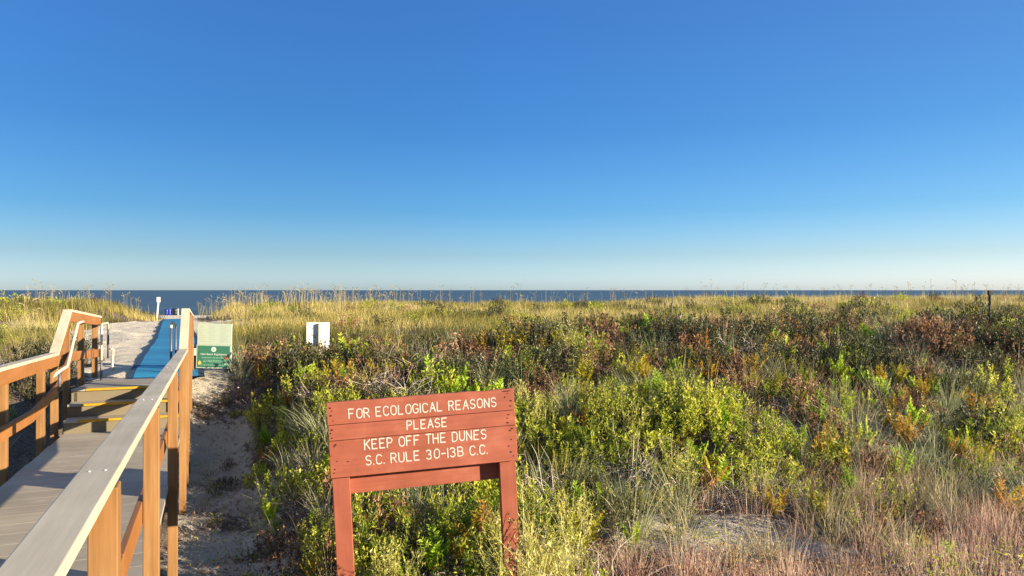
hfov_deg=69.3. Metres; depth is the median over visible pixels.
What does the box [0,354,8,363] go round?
dark shrub
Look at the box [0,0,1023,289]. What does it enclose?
sky
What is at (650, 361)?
rust shrub
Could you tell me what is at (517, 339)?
golden fern
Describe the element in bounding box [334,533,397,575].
pale weed
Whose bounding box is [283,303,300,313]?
leafy shrub
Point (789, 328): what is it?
dark shrub
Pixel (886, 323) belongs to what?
dark shrub
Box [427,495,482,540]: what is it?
leafy shrub
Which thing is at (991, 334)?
dark shrub
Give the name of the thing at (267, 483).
leafy shrub
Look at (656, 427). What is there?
leafy shrub
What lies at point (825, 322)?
dark shrub
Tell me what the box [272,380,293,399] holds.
dead bramble
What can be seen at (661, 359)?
straw tuft
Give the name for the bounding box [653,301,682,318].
dark shrub
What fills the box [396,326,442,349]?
dark shrub
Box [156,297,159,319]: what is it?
marker post
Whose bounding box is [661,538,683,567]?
pink grass clump
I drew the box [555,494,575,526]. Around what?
pale weed
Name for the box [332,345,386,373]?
dark shrub
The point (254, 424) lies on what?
leafy shrub
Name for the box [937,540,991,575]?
pink grass clump
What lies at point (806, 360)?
dark shrub
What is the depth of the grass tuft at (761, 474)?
9.03 m
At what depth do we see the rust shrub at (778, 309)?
17.58 m
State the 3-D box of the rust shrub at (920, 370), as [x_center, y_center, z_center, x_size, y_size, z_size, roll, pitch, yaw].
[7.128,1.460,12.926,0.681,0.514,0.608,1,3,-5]
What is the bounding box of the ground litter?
[183,326,1023,575]
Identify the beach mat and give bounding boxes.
[126,319,204,378]
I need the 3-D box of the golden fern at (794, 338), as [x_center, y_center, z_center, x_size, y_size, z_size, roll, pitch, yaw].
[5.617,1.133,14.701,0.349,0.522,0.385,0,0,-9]
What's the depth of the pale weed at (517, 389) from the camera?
11.41 m
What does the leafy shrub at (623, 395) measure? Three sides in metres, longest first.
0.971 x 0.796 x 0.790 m
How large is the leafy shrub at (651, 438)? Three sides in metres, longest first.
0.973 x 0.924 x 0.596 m
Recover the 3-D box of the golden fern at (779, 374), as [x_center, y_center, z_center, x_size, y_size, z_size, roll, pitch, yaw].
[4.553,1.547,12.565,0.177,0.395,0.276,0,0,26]
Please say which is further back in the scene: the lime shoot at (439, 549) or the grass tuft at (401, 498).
the grass tuft at (401, 498)
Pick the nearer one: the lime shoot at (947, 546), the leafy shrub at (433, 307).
the lime shoot at (947, 546)
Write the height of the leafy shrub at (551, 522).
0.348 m
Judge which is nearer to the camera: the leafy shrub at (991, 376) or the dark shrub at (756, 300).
the leafy shrub at (991, 376)
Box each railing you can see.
[0,308,193,575]
[0,309,101,486]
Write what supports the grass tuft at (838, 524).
on the ground at (130, 341)
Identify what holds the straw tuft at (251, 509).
on the ground at (130, 341)
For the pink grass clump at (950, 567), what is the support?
on the ground at (130, 341)
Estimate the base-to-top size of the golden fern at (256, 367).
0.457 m
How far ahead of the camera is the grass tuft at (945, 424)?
11.32 m
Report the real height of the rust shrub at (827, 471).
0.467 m
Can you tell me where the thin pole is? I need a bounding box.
[987,290,992,328]
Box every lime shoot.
[255,423,272,444]
[257,460,267,477]
[261,494,279,524]
[268,516,280,535]
[271,431,286,451]
[274,405,288,415]
[276,424,286,440]
[298,361,312,384]
[308,504,318,523]
[321,452,329,467]
[332,333,345,350]
[339,363,353,388]
[385,488,402,498]
[398,504,416,533]
[398,553,417,575]
[399,358,414,375]
[407,370,419,390]
[407,486,430,508]
[413,354,421,371]
[415,522,450,570]
[420,353,440,384]
[421,485,439,501]
[428,554,444,575]
[429,345,440,364]
[436,497,454,530]
[437,375,461,392]
[437,519,458,544]
[448,361,469,390]
[458,381,471,391]
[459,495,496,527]
[463,549,482,575]
[470,379,483,390]
[475,382,496,390]
[479,488,499,516]
[490,378,503,388]
[493,345,512,366]
[514,398,529,420]
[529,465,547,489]
[534,509,550,539]
[566,480,589,506]
[593,340,604,361]
[595,482,611,510]
[612,355,624,369]
[620,521,641,545]
[638,312,652,333]
[640,378,653,396]
[650,367,665,387]
[652,372,668,394]
[656,429,673,456]
[664,357,680,372]
[664,452,679,470]
[685,438,705,471]
[685,440,708,470]
[706,453,734,486]
[708,446,717,466]
[711,399,731,430]
[712,430,724,448]
[725,478,740,495]
[727,444,741,458]
[729,394,742,417]
[733,415,746,431]
[763,410,774,425]
[767,326,782,345]
[779,346,798,362]
[783,418,807,447]
[787,398,796,411]
[788,443,801,461]
[805,396,830,425]
[812,391,825,404]
[813,340,827,361]
[823,416,835,427]
[828,352,847,378]
[828,374,851,396]
[833,407,847,427]
[839,466,857,490]
[840,387,857,413]
[848,509,863,532]
[850,366,863,386]
[858,416,878,447]
[860,323,879,341]
[861,369,878,387]
[861,390,876,410]
[862,370,873,383]
[878,376,890,396]
[887,447,915,481]
[891,389,904,401]
[896,444,913,464]
[904,396,921,424]
[906,375,914,387]
[913,405,933,427]
[916,352,927,374]
[929,380,939,396]
[937,467,957,484]
[941,538,955,557]
[945,425,976,455]
[1001,356,1014,381]
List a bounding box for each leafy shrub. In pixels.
[0,292,9,305]
[0,303,28,321]
[0,338,9,357]
[3,334,24,345]
[9,406,16,419]
[51,298,66,307]
[228,409,240,417]
[241,388,284,422]
[242,463,270,490]
[242,569,257,575]
[245,404,274,433]
[248,303,266,315]
[254,463,304,501]
[264,299,281,308]
[264,483,282,498]
[268,426,301,457]
[273,333,297,356]
[274,404,303,432]
[278,459,327,504]
[280,365,330,401]
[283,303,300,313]
[290,468,316,493]
[296,426,328,454]
[296,511,334,542]
[300,349,327,366]
[300,526,335,568]
[308,504,379,563]
[311,380,361,422]
[314,381,344,414]
[315,457,330,486]
[338,317,362,327]
[351,490,407,523]
[353,505,424,573]
[354,542,400,575]
[364,490,390,507]
[376,356,395,373]
[382,386,417,396]
[388,299,403,310]
[402,310,429,326]
[411,306,433,315]
[417,356,463,394]
[421,303,436,312]
[426,480,490,528]
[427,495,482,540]
[447,479,498,509]
[447,518,519,575]
[458,478,525,491]
[470,455,537,513]
[472,490,547,540]
[482,318,507,326]
[486,474,563,527]
[499,346,542,380]
[506,309,532,322]
[514,389,555,424]
[514,399,547,445]
[516,416,563,455]
[517,406,536,426]
[523,527,584,574]
[534,413,583,448]
[534,506,565,536]
[542,429,599,463]
[548,479,590,506]
[551,490,599,529]
[552,372,576,391]
[555,448,584,474]
[557,298,572,307]
[560,411,599,446]
[560,430,617,468]
[568,326,611,361]
[568,457,605,489]
[575,380,597,400]
[577,389,626,421]
[579,412,635,457]
[582,389,623,438]
[582,434,642,479]
[585,301,605,310]
[592,375,649,427]
[599,418,669,461]
[619,396,669,429]
[623,420,662,444]
[629,393,654,417]
[633,456,673,488]
[643,395,700,443]
[644,375,692,420]
[654,390,718,437]
[657,365,713,417]
[658,465,715,498]
[662,303,688,318]
[667,398,734,448]
[673,447,709,486]
[681,373,740,428]
[698,378,753,415]
[703,386,728,411]
[710,445,759,488]
[713,295,728,304]
[715,399,741,423]
[719,429,781,469]
[722,301,744,312]
[729,439,804,491]
[731,401,788,441]
[740,303,753,312]
[744,426,790,463]
[755,375,789,401]
[759,473,806,505]
[760,453,805,482]
[762,427,806,456]
[780,293,799,305]
[803,383,835,401]
[807,441,846,471]
[822,485,864,522]
[835,299,855,306]
[836,340,870,367]
[858,295,875,306]
[867,476,912,500]
[882,302,900,312]
[891,292,907,301]
[896,307,920,317]
[949,443,1023,491]
[955,414,1023,463]
[965,361,998,393]
[971,395,1023,431]
[975,415,1023,449]
[986,375,1023,408]
[997,315,1021,329]
[1004,416,1023,440]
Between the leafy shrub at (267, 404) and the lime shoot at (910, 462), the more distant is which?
the leafy shrub at (267, 404)
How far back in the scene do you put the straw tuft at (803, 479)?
9.16 m
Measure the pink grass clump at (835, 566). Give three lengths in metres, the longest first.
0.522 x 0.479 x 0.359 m
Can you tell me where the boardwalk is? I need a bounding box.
[0,377,179,575]
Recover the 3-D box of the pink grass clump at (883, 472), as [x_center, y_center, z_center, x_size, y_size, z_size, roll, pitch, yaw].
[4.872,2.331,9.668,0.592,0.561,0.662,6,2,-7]
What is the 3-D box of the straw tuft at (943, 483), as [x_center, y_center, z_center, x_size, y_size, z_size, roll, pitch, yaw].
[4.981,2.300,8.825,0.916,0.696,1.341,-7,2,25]
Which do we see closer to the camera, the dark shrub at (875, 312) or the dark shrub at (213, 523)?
the dark shrub at (213, 523)
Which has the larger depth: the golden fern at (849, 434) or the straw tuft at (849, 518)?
the golden fern at (849, 434)
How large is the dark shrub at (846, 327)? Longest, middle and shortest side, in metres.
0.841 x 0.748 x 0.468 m
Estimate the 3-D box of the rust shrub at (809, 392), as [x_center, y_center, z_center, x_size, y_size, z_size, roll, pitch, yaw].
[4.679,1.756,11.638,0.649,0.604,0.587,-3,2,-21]
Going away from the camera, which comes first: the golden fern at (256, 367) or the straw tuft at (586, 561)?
the straw tuft at (586, 561)
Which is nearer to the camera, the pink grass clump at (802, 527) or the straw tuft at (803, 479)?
the pink grass clump at (802, 527)
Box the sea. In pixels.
[0,290,1023,314]
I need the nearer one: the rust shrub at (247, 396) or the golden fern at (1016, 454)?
the golden fern at (1016, 454)
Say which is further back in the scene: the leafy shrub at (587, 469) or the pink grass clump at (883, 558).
the leafy shrub at (587, 469)
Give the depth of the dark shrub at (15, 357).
14.05 m
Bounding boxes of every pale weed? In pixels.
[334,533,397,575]
[376,531,430,575]
[462,541,519,575]
[474,514,523,568]
[479,533,551,575]
[480,500,501,560]
[489,508,527,540]
[494,528,570,575]
[495,536,574,575]
[507,509,588,575]
[508,379,526,406]
[514,380,547,428]
[516,468,557,547]
[519,522,542,565]
[522,531,551,573]
[529,538,579,575]
[531,394,559,436]
[535,534,570,575]
[537,480,593,535]
[540,486,597,555]
[545,390,562,427]
[555,385,575,416]
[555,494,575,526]
[557,313,586,355]
[560,520,611,575]
[569,343,593,370]
[572,375,589,402]
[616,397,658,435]
[627,470,652,508]
[647,376,667,405]
[647,484,675,513]
[658,433,708,502]
[737,469,771,511]
[847,480,876,511]
[855,460,924,529]
[993,399,1023,460]
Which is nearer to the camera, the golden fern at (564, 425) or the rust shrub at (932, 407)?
the golden fern at (564, 425)
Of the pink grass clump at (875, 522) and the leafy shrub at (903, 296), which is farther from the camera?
the leafy shrub at (903, 296)
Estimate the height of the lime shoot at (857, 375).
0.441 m
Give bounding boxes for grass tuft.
[219,351,264,379]
[232,334,252,363]
[243,414,271,446]
[248,474,290,518]
[260,440,306,471]
[267,446,313,486]
[271,392,330,436]
[276,403,311,434]
[277,481,303,506]
[281,396,328,443]
[284,442,310,469]
[287,433,327,472]
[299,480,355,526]
[301,403,328,450]
[355,334,391,362]
[374,487,415,515]
[378,328,415,364]
[385,485,448,516]
[389,335,438,359]
[406,336,447,368]
[413,485,481,531]
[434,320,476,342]
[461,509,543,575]
[468,358,501,388]
[469,344,515,385]
[490,365,522,387]
[501,341,536,378]
[505,350,544,389]
[515,439,564,501]
[516,418,542,454]
[520,447,581,497]
[534,440,604,496]
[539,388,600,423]
[543,365,586,406]
[583,376,630,396]
[589,450,680,551]
[593,472,686,518]
[596,469,633,507]
[599,468,631,495]
[601,367,648,408]
[607,349,647,378]
[617,369,646,389]
[625,360,669,390]
[626,444,721,518]
[631,324,672,365]
[646,481,708,527]
[652,347,706,396]
[688,368,744,393]
[703,314,747,354]
[727,442,799,498]
[746,311,779,331]
[748,340,787,373]
[753,417,790,440]
[763,350,783,380]
[769,348,816,386]
[778,428,817,456]
[780,411,844,453]
[808,372,854,414]
[810,414,883,454]
[813,501,862,536]
[815,411,893,468]
[822,389,900,439]
[825,443,881,481]
[831,445,866,462]
[836,336,885,373]
[848,419,906,468]
[852,365,911,405]
[857,312,908,345]
[861,506,931,557]
[863,435,943,486]
[871,426,959,483]
[874,306,912,335]
[888,431,955,466]
[893,338,933,363]
[897,416,944,453]
[898,330,940,360]
[903,355,942,377]
[903,419,970,479]
[914,380,975,430]
[914,472,979,525]
[916,307,981,326]
[916,404,960,430]
[916,438,1003,476]
[921,353,958,374]
[927,380,1002,427]
[927,460,1015,504]
[928,365,977,411]
[929,379,968,419]
[933,352,996,399]
[934,409,955,431]
[955,479,992,508]
[958,454,1016,497]
[963,446,1021,494]
[964,473,1019,512]
[986,383,1023,414]
[986,444,1023,495]
[994,468,1023,511]
[996,347,1023,384]
[1002,364,1023,393]
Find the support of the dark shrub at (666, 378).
on the ground at (130, 341)
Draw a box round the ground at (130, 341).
[0,301,1023,575]
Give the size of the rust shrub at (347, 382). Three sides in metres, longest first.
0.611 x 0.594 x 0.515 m
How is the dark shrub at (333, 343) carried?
on the ground at (130, 341)
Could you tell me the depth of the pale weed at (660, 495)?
8.49 m
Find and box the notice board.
[194,323,231,369]
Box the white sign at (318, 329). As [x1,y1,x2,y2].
[306,322,328,348]
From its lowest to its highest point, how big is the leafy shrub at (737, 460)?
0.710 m
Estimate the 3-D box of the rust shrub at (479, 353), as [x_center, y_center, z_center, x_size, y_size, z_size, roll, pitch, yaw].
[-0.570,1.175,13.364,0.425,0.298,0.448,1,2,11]
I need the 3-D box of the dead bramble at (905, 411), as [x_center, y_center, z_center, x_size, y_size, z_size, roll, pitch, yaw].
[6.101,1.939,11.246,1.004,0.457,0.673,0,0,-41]
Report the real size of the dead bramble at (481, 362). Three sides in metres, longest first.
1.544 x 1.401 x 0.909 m
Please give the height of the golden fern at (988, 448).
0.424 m
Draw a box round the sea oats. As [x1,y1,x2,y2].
[309,288,320,315]
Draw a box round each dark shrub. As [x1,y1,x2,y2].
[0,339,21,356]
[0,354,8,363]
[8,344,40,360]
[9,376,46,400]
[13,335,48,356]
[13,344,49,361]
[17,295,39,302]
[21,326,41,336]
[24,335,49,351]
[25,380,61,401]
[27,356,76,390]
[31,344,73,371]
[48,333,88,354]
[62,298,85,309]
[70,332,99,350]
[84,344,104,365]
[206,515,223,528]
[207,482,226,495]
[214,476,232,485]
[217,394,234,405]
[222,477,237,487]
[234,549,263,563]
[244,380,258,388]
[253,454,278,469]
[256,350,298,381]
[258,382,280,397]
[262,560,315,575]
[265,548,285,560]
[268,328,323,369]
[273,327,329,350]
[274,349,329,379]
[276,343,326,384]
[290,339,349,371]
[295,306,316,316]
[302,353,332,375]
[325,337,361,361]
[329,343,369,369]
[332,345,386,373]
[342,387,371,400]
[345,341,388,357]
[345,358,382,377]
[347,376,401,399]
[350,329,381,346]
[364,313,394,329]
[375,346,422,374]
[387,511,445,566]
[388,333,431,359]
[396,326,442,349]
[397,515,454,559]
[398,385,440,396]
[417,299,436,308]
[418,338,449,355]
[421,346,472,382]
[422,328,457,350]
[435,301,454,314]
[438,480,498,500]
[442,344,507,390]
[455,307,481,316]
[474,328,503,339]
[479,325,509,352]
[481,301,509,315]
[487,297,506,305]
[495,309,556,352]
[497,457,531,487]
[515,336,571,372]
[524,316,561,347]
[525,366,561,386]
[527,333,584,378]
[529,303,546,314]
[529,314,570,331]
[539,321,580,348]
[548,310,589,332]
[556,461,617,501]
[565,483,646,541]
[574,320,601,335]
[577,300,592,307]
[582,478,636,525]
[591,315,618,328]
[605,335,650,367]
[610,315,641,324]
[611,334,643,363]
[611,334,644,356]
[612,301,627,309]
[618,329,651,352]
[619,308,652,328]
[619,326,648,340]
[621,314,647,331]
[625,301,645,311]
[632,327,661,346]
[635,314,679,342]
[635,326,679,358]
[637,455,673,477]
[644,294,663,304]
[644,330,689,367]
[648,318,695,345]
[649,308,685,328]
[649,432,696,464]
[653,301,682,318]
[656,317,691,340]
[658,316,712,335]
[658,363,715,389]
[666,307,706,327]
[670,356,694,368]
[674,311,706,334]
[679,342,733,374]
[684,300,698,307]
[685,315,750,349]
[693,332,729,349]
[697,342,735,369]
[701,373,725,390]
[714,307,750,326]
[731,327,765,354]
[734,313,766,337]
[734,319,781,346]
[736,385,773,405]
[743,313,789,340]
[745,332,774,352]
[746,292,768,306]
[753,333,794,363]
[756,317,789,339]
[776,293,800,306]
[780,299,825,326]
[783,320,820,343]
[784,347,829,380]
[786,323,824,345]
[786,337,854,378]
[789,315,811,328]
[791,311,825,337]
[810,311,853,326]
[814,316,834,327]
[816,481,851,505]
[819,327,878,354]
[830,302,861,313]
[830,326,886,362]
[837,301,880,324]
[838,322,858,335]
[844,332,918,374]
[846,294,870,308]
[847,314,890,334]
[847,338,899,367]
[852,330,901,366]
[852,356,887,374]
[865,340,916,372]
[870,298,893,311]
[870,306,904,322]
[871,318,897,328]
[887,353,932,376]
[912,305,958,326]
[914,304,951,323]
[916,363,967,391]
[923,291,940,300]
[924,373,979,397]
[937,412,995,445]
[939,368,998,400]
[939,396,1007,441]
[944,340,989,367]
[947,369,981,388]
[949,295,1008,331]
[950,311,993,338]
[961,329,988,347]
[965,342,1003,364]
[965,348,1018,383]
[967,331,1006,349]
[969,342,1023,364]
[972,318,1023,356]
[983,304,1023,330]
[986,324,1023,351]
[988,317,1023,358]
[1000,304,1019,314]
[1000,305,1022,325]
[1012,316,1023,331]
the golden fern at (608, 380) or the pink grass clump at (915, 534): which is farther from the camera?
the golden fern at (608, 380)
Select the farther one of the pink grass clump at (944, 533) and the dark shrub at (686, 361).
the dark shrub at (686, 361)
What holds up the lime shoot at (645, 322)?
on the ground at (130, 341)
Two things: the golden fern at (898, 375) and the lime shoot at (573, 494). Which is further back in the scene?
the golden fern at (898, 375)
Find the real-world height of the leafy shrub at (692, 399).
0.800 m
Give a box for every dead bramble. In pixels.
[236,391,263,410]
[257,511,296,550]
[258,479,319,523]
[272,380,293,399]
[273,501,306,515]
[276,353,343,401]
[277,493,386,561]
[284,422,331,494]
[287,483,331,519]
[297,371,381,399]
[332,351,408,387]
[334,347,418,394]
[363,348,430,394]
[378,342,454,375]
[380,354,437,395]
[408,483,488,515]
[439,343,473,364]
[447,335,495,381]
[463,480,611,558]
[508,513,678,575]
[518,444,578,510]
[521,451,588,506]
[534,350,593,370]
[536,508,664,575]
[556,330,610,365]
[571,419,706,488]
[580,429,706,500]
[591,436,664,484]
[605,496,671,536]
[606,333,671,367]
[632,440,696,490]
[654,298,695,335]
[683,472,739,501]
[685,484,753,513]
[697,460,787,508]
[701,373,786,420]
[709,315,782,350]
[713,341,772,370]
[713,454,797,506]
[721,326,785,365]
[734,395,812,433]
[736,454,823,524]
[745,379,838,426]
[749,329,822,359]
[765,479,872,514]
[796,386,882,447]
[839,398,911,437]
[856,409,914,451]
[860,462,938,517]
[878,358,933,381]
[887,401,933,424]
[893,348,976,376]
[904,408,945,439]
[931,442,1023,509]
[938,345,999,375]
[947,407,1021,452]
[986,371,1023,394]
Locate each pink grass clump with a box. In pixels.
[594,534,641,567]
[594,550,630,575]
[597,539,645,575]
[616,542,667,575]
[643,527,696,574]
[654,539,698,575]
[660,550,701,575]
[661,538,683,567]
[669,542,709,575]
[671,541,718,575]
[679,490,713,513]
[680,534,728,575]
[682,539,727,569]
[686,545,749,575]
[691,474,728,511]
[713,553,773,575]
[726,480,775,508]
[730,474,777,526]
[735,558,761,575]
[746,538,814,575]
[755,558,797,575]
[760,548,811,575]
[767,524,827,570]
[771,558,813,575]
[775,478,815,512]
[776,544,803,574]
[778,496,816,540]
[787,553,827,575]
[788,549,816,575]
[813,544,863,573]
[816,550,861,575]
[833,466,875,503]
[835,472,878,523]
[835,505,897,551]
[836,442,886,490]
[837,547,869,574]
[840,514,883,539]
[841,545,876,568]
[844,489,913,546]
[847,465,867,487]
[852,479,896,518]
[853,524,897,563]
[854,468,888,506]
[854,523,880,546]
[854,543,910,575]
[858,504,901,534]
[860,452,901,483]
[861,556,888,575]
[862,474,902,509]
[864,538,903,572]
[865,471,914,507]
[866,533,895,558]
[869,440,927,478]
[875,441,910,477]
[878,526,925,560]
[884,506,932,539]
[888,449,938,489]
[888,510,936,551]
[889,555,926,575]
[891,466,917,486]
[891,471,919,491]
[891,524,932,566]
[893,553,958,575]
[899,542,940,575]
[900,544,926,570]
[903,528,954,565]
[907,534,953,559]
[908,502,968,542]
[914,466,956,499]
[915,531,945,555]
[917,532,977,575]
[922,504,965,545]
[927,502,960,527]
[929,523,969,555]
[929,551,977,575]
[935,491,1008,536]
[937,495,988,530]
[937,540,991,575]
[938,496,996,550]
[943,469,977,499]
[943,536,969,562]
[945,484,1017,530]
[945,513,999,549]
[945,525,990,571]
[952,436,1005,476]
[953,541,982,561]
[956,494,1000,532]
[958,488,1023,545]
[958,529,988,556]
[962,488,1022,536]
[964,511,996,541]
[966,557,1008,575]
[967,519,1009,551]
[967,531,1004,559]
[972,540,1012,566]
[975,546,1011,571]
[977,495,1023,543]
[979,505,1023,536]
[985,534,1021,569]
[987,522,1023,549]
[990,512,1023,557]
[992,489,1021,524]
[996,496,1023,541]
[1000,560,1023,575]
[1001,553,1023,575]
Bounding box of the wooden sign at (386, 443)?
[326,388,520,575]
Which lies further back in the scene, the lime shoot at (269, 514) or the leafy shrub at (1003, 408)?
the leafy shrub at (1003, 408)
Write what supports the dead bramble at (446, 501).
on the ground at (130, 341)
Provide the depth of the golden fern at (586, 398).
11.08 m
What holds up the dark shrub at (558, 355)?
on the ground at (130, 341)
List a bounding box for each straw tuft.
[0,337,28,361]
[5,334,35,358]
[8,431,33,453]
[16,394,61,429]
[232,347,256,368]
[238,490,261,513]
[250,515,268,533]
[280,509,308,530]
[299,479,331,502]
[303,358,349,391]
[309,543,361,575]
[343,367,380,396]
[378,486,435,520]
[514,529,609,575]
[537,535,628,575]
[546,328,603,361]
[595,516,659,563]
[625,383,659,420]
[635,472,668,501]
[640,399,680,429]
[648,494,704,537]
[649,347,682,371]
[650,514,705,565]
[680,337,705,365]
[686,511,770,568]
[715,350,771,398]
[716,385,770,423]
[720,534,750,558]
[722,518,813,564]
[724,512,811,563]
[753,363,797,386]
[766,347,813,378]
[768,453,839,501]
[783,484,868,545]
[784,449,812,473]
[786,464,864,531]
[788,455,830,495]
[790,351,834,397]
[797,478,875,525]
[800,446,839,480]
[806,398,839,421]
[811,526,850,556]
[812,327,855,360]
[824,497,922,557]
[826,369,880,411]
[829,553,877,575]
[841,560,888,575]
[845,390,896,419]
[869,391,915,421]
[874,461,957,521]
[884,467,954,512]
[885,485,940,528]
[886,454,970,508]
[895,447,950,484]
[912,475,951,503]
[913,465,1003,530]
[917,450,998,499]
[917,456,986,511]
[917,489,1005,540]
[930,481,960,512]
[948,485,999,526]
[951,479,987,510]
[965,490,1001,520]
[975,446,1021,491]
[981,488,1023,537]
[987,441,1021,472]
[991,455,1021,482]
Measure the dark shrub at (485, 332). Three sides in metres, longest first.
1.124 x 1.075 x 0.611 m
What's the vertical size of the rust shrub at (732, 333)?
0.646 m
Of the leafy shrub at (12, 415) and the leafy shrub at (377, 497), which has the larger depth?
the leafy shrub at (12, 415)
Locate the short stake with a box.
[109,348,114,370]
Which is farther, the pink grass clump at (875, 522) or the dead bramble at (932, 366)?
the dead bramble at (932, 366)
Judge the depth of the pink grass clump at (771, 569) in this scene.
6.04 m
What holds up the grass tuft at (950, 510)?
on the ground at (130, 341)
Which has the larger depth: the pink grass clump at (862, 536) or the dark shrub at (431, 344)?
the dark shrub at (431, 344)
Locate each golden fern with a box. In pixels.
[253,355,266,377]
[255,365,268,380]
[257,443,266,454]
[258,447,277,465]
[263,378,272,389]
[265,389,277,403]
[282,387,291,407]
[295,546,322,575]
[296,391,305,404]
[297,399,308,412]
[297,528,309,548]
[306,361,331,387]
[307,392,314,410]
[321,353,341,381]
[331,358,361,377]
[335,372,347,388]
[346,339,364,363]
[348,367,377,391]
[353,508,370,534]
[358,355,383,383]
[377,359,402,382]
[385,334,405,348]
[388,362,409,380]
[399,503,421,528]
[419,342,442,354]
[446,530,468,563]
[450,494,499,551]
[471,327,489,352]
[479,499,500,552]
[492,325,511,350]
[500,321,530,351]
[516,463,534,485]
[517,439,526,463]
[522,353,545,380]
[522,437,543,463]
[538,438,558,470]
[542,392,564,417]
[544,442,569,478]
[549,326,572,356]
[556,414,576,433]
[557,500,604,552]
[564,505,587,531]
[566,355,597,390]
[568,404,586,427]
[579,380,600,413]
[599,370,614,389]
[617,359,632,380]
[621,352,646,383]
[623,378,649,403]
[629,347,651,381]
[635,359,659,380]
[650,307,664,326]
[667,370,681,385]
[669,427,694,453]
[674,355,693,380]
[683,345,699,367]
[689,356,719,383]
[691,328,710,353]
[700,456,729,497]
[706,450,727,472]
[722,370,736,382]
[740,352,769,374]
[742,368,760,386]
[742,408,755,422]
[752,483,790,516]
[756,343,781,367]
[762,396,783,413]
[764,329,788,348]
[768,376,783,389]
[772,347,796,370]
[775,368,786,386]
[783,333,801,345]
[786,385,805,405]
[794,357,816,385]
[805,477,829,520]
[811,420,841,456]
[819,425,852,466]
[822,425,836,439]
[834,324,843,334]
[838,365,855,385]
[844,420,860,445]
[867,362,887,383]
[875,410,893,425]
[876,503,899,535]
[877,392,904,414]
[885,411,929,447]
[886,405,911,436]
[890,312,900,324]
[890,361,911,384]
[908,374,930,398]
[909,525,927,551]
[922,314,935,333]
[928,373,935,385]
[930,423,948,436]
[939,428,953,454]
[945,425,982,448]
[945,432,980,463]
[949,452,981,479]
[953,387,968,408]
[957,384,989,413]
[964,440,998,465]
[966,397,981,414]
[984,392,1005,418]
[993,473,1023,514]
[994,378,1014,396]
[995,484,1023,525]
[1006,441,1023,466]
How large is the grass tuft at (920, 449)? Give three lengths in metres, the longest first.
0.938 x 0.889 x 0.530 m
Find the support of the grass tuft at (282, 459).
on the ground at (130, 341)
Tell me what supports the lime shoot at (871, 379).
on the ground at (130, 341)
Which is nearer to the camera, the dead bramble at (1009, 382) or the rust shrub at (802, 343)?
the dead bramble at (1009, 382)
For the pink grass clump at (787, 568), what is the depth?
6.71 m
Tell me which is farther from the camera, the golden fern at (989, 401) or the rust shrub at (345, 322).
the rust shrub at (345, 322)
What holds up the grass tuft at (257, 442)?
on the ground at (130, 341)
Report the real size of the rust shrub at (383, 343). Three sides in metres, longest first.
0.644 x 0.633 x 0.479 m
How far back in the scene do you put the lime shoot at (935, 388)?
12.41 m
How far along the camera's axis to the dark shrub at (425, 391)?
11.34 m
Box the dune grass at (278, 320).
[0,282,1023,355]
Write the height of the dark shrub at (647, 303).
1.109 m
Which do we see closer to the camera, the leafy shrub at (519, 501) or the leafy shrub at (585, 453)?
the leafy shrub at (519, 501)
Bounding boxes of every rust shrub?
[219,457,234,470]
[237,343,266,360]
[239,355,257,370]
[242,340,269,367]
[243,388,260,401]
[250,349,289,368]
[253,525,298,556]
[254,447,270,460]
[263,547,313,575]
[265,336,303,353]
[280,510,295,527]
[281,536,306,558]
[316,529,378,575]
[321,468,332,494]
[328,369,366,397]
[331,312,360,331]
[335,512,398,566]
[342,304,360,312]
[352,334,388,349]
[355,338,396,372]
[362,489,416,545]
[375,336,404,350]
[375,362,419,389]
[376,344,403,355]
[391,344,421,375]
[426,333,451,354]
[434,344,463,361]
[443,329,479,359]
[446,339,467,353]
[468,333,499,352]
[469,345,493,360]
[469,350,506,381]
[478,330,506,350]
[483,346,518,371]
[499,310,524,327]
[505,340,527,360]
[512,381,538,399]
[515,314,552,343]
[524,361,560,392]
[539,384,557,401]
[547,344,579,360]
[567,317,587,331]
[573,317,601,331]
[573,330,615,370]
[586,311,616,336]
[589,312,619,330]
[589,362,609,382]
[595,331,631,353]
[599,327,622,346]
[600,349,623,366]
[608,319,636,338]
[646,342,668,372]
[667,321,691,336]
[670,332,704,354]
[675,331,716,352]
[676,322,711,346]
[690,310,726,325]
[709,350,752,375]
[713,320,746,342]
[713,366,756,398]
[715,315,740,328]
[715,354,761,380]
[728,312,758,328]
[755,314,781,335]
[767,333,791,354]
[769,306,796,322]
[778,374,820,400]
[781,314,807,328]
[783,342,827,359]
[783,398,815,429]
[784,338,819,353]
[786,336,817,367]
[789,379,828,412]
[802,454,845,487]
[803,401,852,439]
[806,366,841,387]
[808,324,836,337]
[811,299,827,310]
[814,378,852,401]
[823,303,858,323]
[826,318,854,332]
[846,374,883,398]
[847,316,882,339]
[848,435,906,484]
[854,291,868,300]
[859,499,946,549]
[879,322,919,350]
[883,335,920,355]
[883,343,919,369]
[885,318,919,336]
[891,382,933,411]
[893,315,922,336]
[896,331,922,346]
[896,395,937,419]
[905,356,942,381]
[906,317,950,339]
[907,330,963,362]
[908,315,955,336]
[916,322,952,352]
[917,396,947,419]
[918,324,957,346]
[923,319,974,356]
[929,353,954,368]
[942,316,979,338]
[948,314,994,333]
[949,324,973,337]
[961,338,981,350]
[984,350,1023,377]
[985,327,1023,363]
[990,428,1023,469]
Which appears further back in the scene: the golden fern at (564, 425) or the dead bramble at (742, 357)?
the dead bramble at (742, 357)
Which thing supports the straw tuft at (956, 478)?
on the ground at (130, 341)
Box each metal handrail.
[52,320,84,390]
[100,322,108,379]
[170,321,176,358]
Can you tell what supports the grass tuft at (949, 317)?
on the ground at (130, 341)

